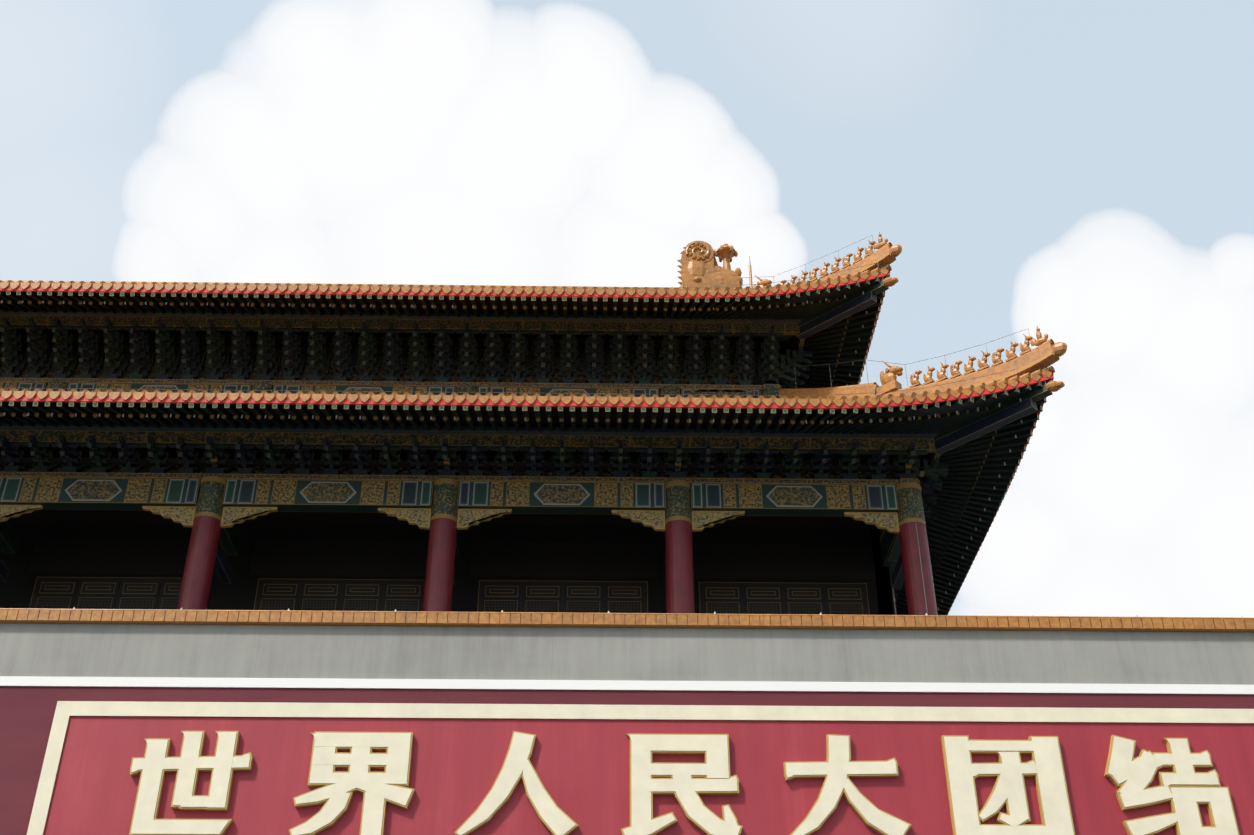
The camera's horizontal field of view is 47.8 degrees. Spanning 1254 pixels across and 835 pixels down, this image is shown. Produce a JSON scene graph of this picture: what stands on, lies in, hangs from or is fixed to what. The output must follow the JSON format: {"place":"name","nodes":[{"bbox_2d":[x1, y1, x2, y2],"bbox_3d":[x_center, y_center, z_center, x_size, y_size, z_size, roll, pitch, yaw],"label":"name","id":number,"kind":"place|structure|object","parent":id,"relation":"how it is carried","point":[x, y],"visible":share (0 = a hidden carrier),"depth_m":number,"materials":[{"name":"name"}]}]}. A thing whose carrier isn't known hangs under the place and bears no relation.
{"place":"outdoors","nodes":[
{"label":"outdoors","id":0,"kind":"place"},
{"bbox_2d":[1,241,752,289],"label":"ridge","id":1,"kind":"structure","parent":0,"point":[701,269],"depth_m":53.89,"materials":[{"name":"ceramic"}]},
{"bbox_2d":[0,0,1253,617],"label":"sky","id":2,"kind":"structure","parent":0,"point":[1079,172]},
{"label":"terrace floor","id":3,"kind":"structure","parent":0,"visible":0},
{"bbox_2d":[0,457,913,614],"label":"hall wall","id":4,"kind":"structure","parent":3,"relation":"on","point":[304,561],"depth_m":40.08,"materials":[{"name":"black wood"}]},
{"bbox_2d":[0,327,778,397],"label":"storey","id":5,"kind":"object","parent":4,"relation":"on","point":[411,390],"visible":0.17,"depth_m":43.00,"materials":[{"name":"black wood"}]},
{"bbox_2d":[0,318,782,390],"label":"brackets","id":6,"kind":"object","parent":5,"relation":"on","point":[340,357],"visible":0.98,"depth_m":43.33,"materials":[{"name":"green wood"}]},
{"bbox_2d":[0,290,880,387],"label":"roof","id":7,"kind":"structure","parent":5,"relation":"on","point":[580,305],"depth_m":42.67,"materials":[{"name":"ceramic"}]},
{"bbox_2d":[0,272,889,342],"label":"eave timber","id":8,"kind":"object","parent":7,"relation":"attached to","point":[807,312],"visible":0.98,"depth_m":42.70,"materials":[{"name":"brown"}]},
{"bbox_2d":[0,265,898,296],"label":"eave tiles","id":9,"kind":"object","parent":8,"relation":"attached to","point":[887,281],"visible":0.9,"depth_m":41.46,"materials":[{"name":"ceramic"}]},
{"bbox_2d":[618,262,878,288],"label":"roof tiles","id":10,"kind":"object","parent":7,"relation":"on","point":[762,283],"visible":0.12,"depth_m":42.22,"materials":[{"name":"orange tile"}]},
{"bbox_2d":[711,232,901,287],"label":"hip ridge","id":11,"kind":"structure","parent":7,"relation":"on","point":[885,254],"depth_m":42.83,"materials":[{"name":"ceramic"}]},
{"bbox_2d":[777,272,889,387],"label":"eave timber","id":12,"kind":"object","parent":7,"relation":"attached to","point":[837,346],"visible":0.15,"depth_m":44.36,"materials":[{"name":"green"}]},
{"bbox_2d":[762,339,811,388],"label":"brackets","id":13,"kind":"object","parent":5,"relation":"on","point":[787,374],"visible":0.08,"depth_m":43.97,"materials":[{"name":"green wood"}]},
{"bbox_2d":[1,401,1040,613],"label":"roof","id":14,"kind":"structure","parent":4,"relation":"on","point":[590,417],"depth_m":37.03,"materials":[{"name":"ceramic"}]},
{"bbox_2d":[0,375,1053,456],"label":"eave timber","id":15,"kind":"object","parent":14,"relation":"attached to","point":[943,426],"visible":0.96,"depth_m":37.15,"materials":[{"name":"brown"}]},
{"bbox_2d":[0,366,1064,406],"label":"eave tiles","id":16,"kind":"object","parent":15,"relation":"attached to","point":[1051,386],"visible":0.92,"depth_m":35.81,"materials":[{"name":"ceramic"}]},
{"bbox_2d":[38,369,1015,398],"bbox_3d":[-10.653,1.842,40.584,42.860,0.998,10.957,1,-33,-1],"label":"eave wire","id":17,"kind":"object","parent":14,"relation":"on","point":[504,392],"visible":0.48,"depth_m":36.61,"materials":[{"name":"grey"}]},
{"bbox_2d":[778,327,1066,398],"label":"hip ridge","id":18,"kind":"structure","parent":14,"relation":"on","point":[1045,353],"depth_m":38.24,"materials":[{"name":"ceramic"}]},
{"bbox_2d":[894,374,1053,614],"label":"eave timber","id":19,"kind":"object","parent":14,"relation":"attached to","point":[975,493],"visible":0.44,"depth_m":40.11,"materials":[{"name":"brown"}]},
{"bbox_2d":[953,373,1053,602],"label":"roof tiles","id":20,"kind":"object","parent":19,"relation":"attached to","point":[998,510],"depth_m":40.87,"materials":[{"name":"ceramic"}]},
{"bbox_2d":[0,476,937,614],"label":"colonnade","id":21,"kind":"object","parent":3,"relation":"on","point":[210,511],"visible":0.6,"depth_m":37.46,"materials":[{"name":"red wood"}]},
{"bbox_2d":[0,434,926,485],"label":"brackets","id":22,"kind":"object","parent":21,"relation":"on","point":[533,456],"visible":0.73,"depth_m":37.89,"materials":[{"name":"green wood"}]},
{"bbox_2d":[879,457,947,600],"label":"brackets","id":23,"kind":"object","parent":21,"relation":"on","point":[932,481],"depth_m":38.48,"materials":[{"name":"wood"}]},
{"label":"ground","id":24,"kind":"structure","parent":0,"visible":0},
{"bbox_2d":[0,607,1253,834],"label":"wall","id":25,"kind":"structure","parent":24,"relation":"on","point":[50,659],"depth_m":28.84,"materials":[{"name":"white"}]},
{"bbox_2d":[27,701,1253,834],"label":"slogan board","id":26,"kind":"object","parent":25,"relation":"attached to","point":[88,783],"visible":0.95,"depth_m":27.65,"materials":[{"name":"red"}]},
{"bbox_2d":[129,731,252,834],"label":"chinese character","id":27,"kind":"object","parent":26,"relation":"attached to","point":[154,764],"visible":1,"depth_m":27.14,"materials":[{"name":"beige"}]},
{"bbox_2d":[289,731,414,834],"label":"chinese character","id":28,"kind":"object","parent":26,"relation":"attached to","point":[335,791],"visible":1,"depth_m":27.22,"materials":[{"name":"beige"}]},
{"bbox_2d":[454,731,577,834],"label":"chinese character","id":29,"kind":"object","parent":26,"relation":"attached to","point":[516,768],"visible":1,"depth_m":27.10,"materials":[{"name":"beige"}]},
{"bbox_2d":[621,733,742,834],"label":"chinese character","id":30,"kind":"object","parent":26,"relation":"attached to","point":[686,785],"visible":1,"depth_m":27.29,"materials":[{"name":"beige"}]},
{"bbox_2d":[783,734,910,834],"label":"chinese character","id":31,"kind":"object","parent":26,"relation":"attached to","point":[837,769],"visible":1,"depth_m":27.34,"materials":[{"name":"beige"}]},
{"bbox_2d":[941,735,1074,834],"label":"chinese character","id":32,"kind":"object","parent":26,"relation":"attached to","point":[1043,767],"visible":1,"depth_m":27.36,"materials":[{"name":"beige"}]},
{"bbox_2d":[1104,735,1239,834],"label":"chinese character","id":33,"kind":"object","parent":26,"relation":"attached to","point":[1184,789],"visible":1,"depth_m":27.38,"materials":[{"name":"beige"}]}
]}

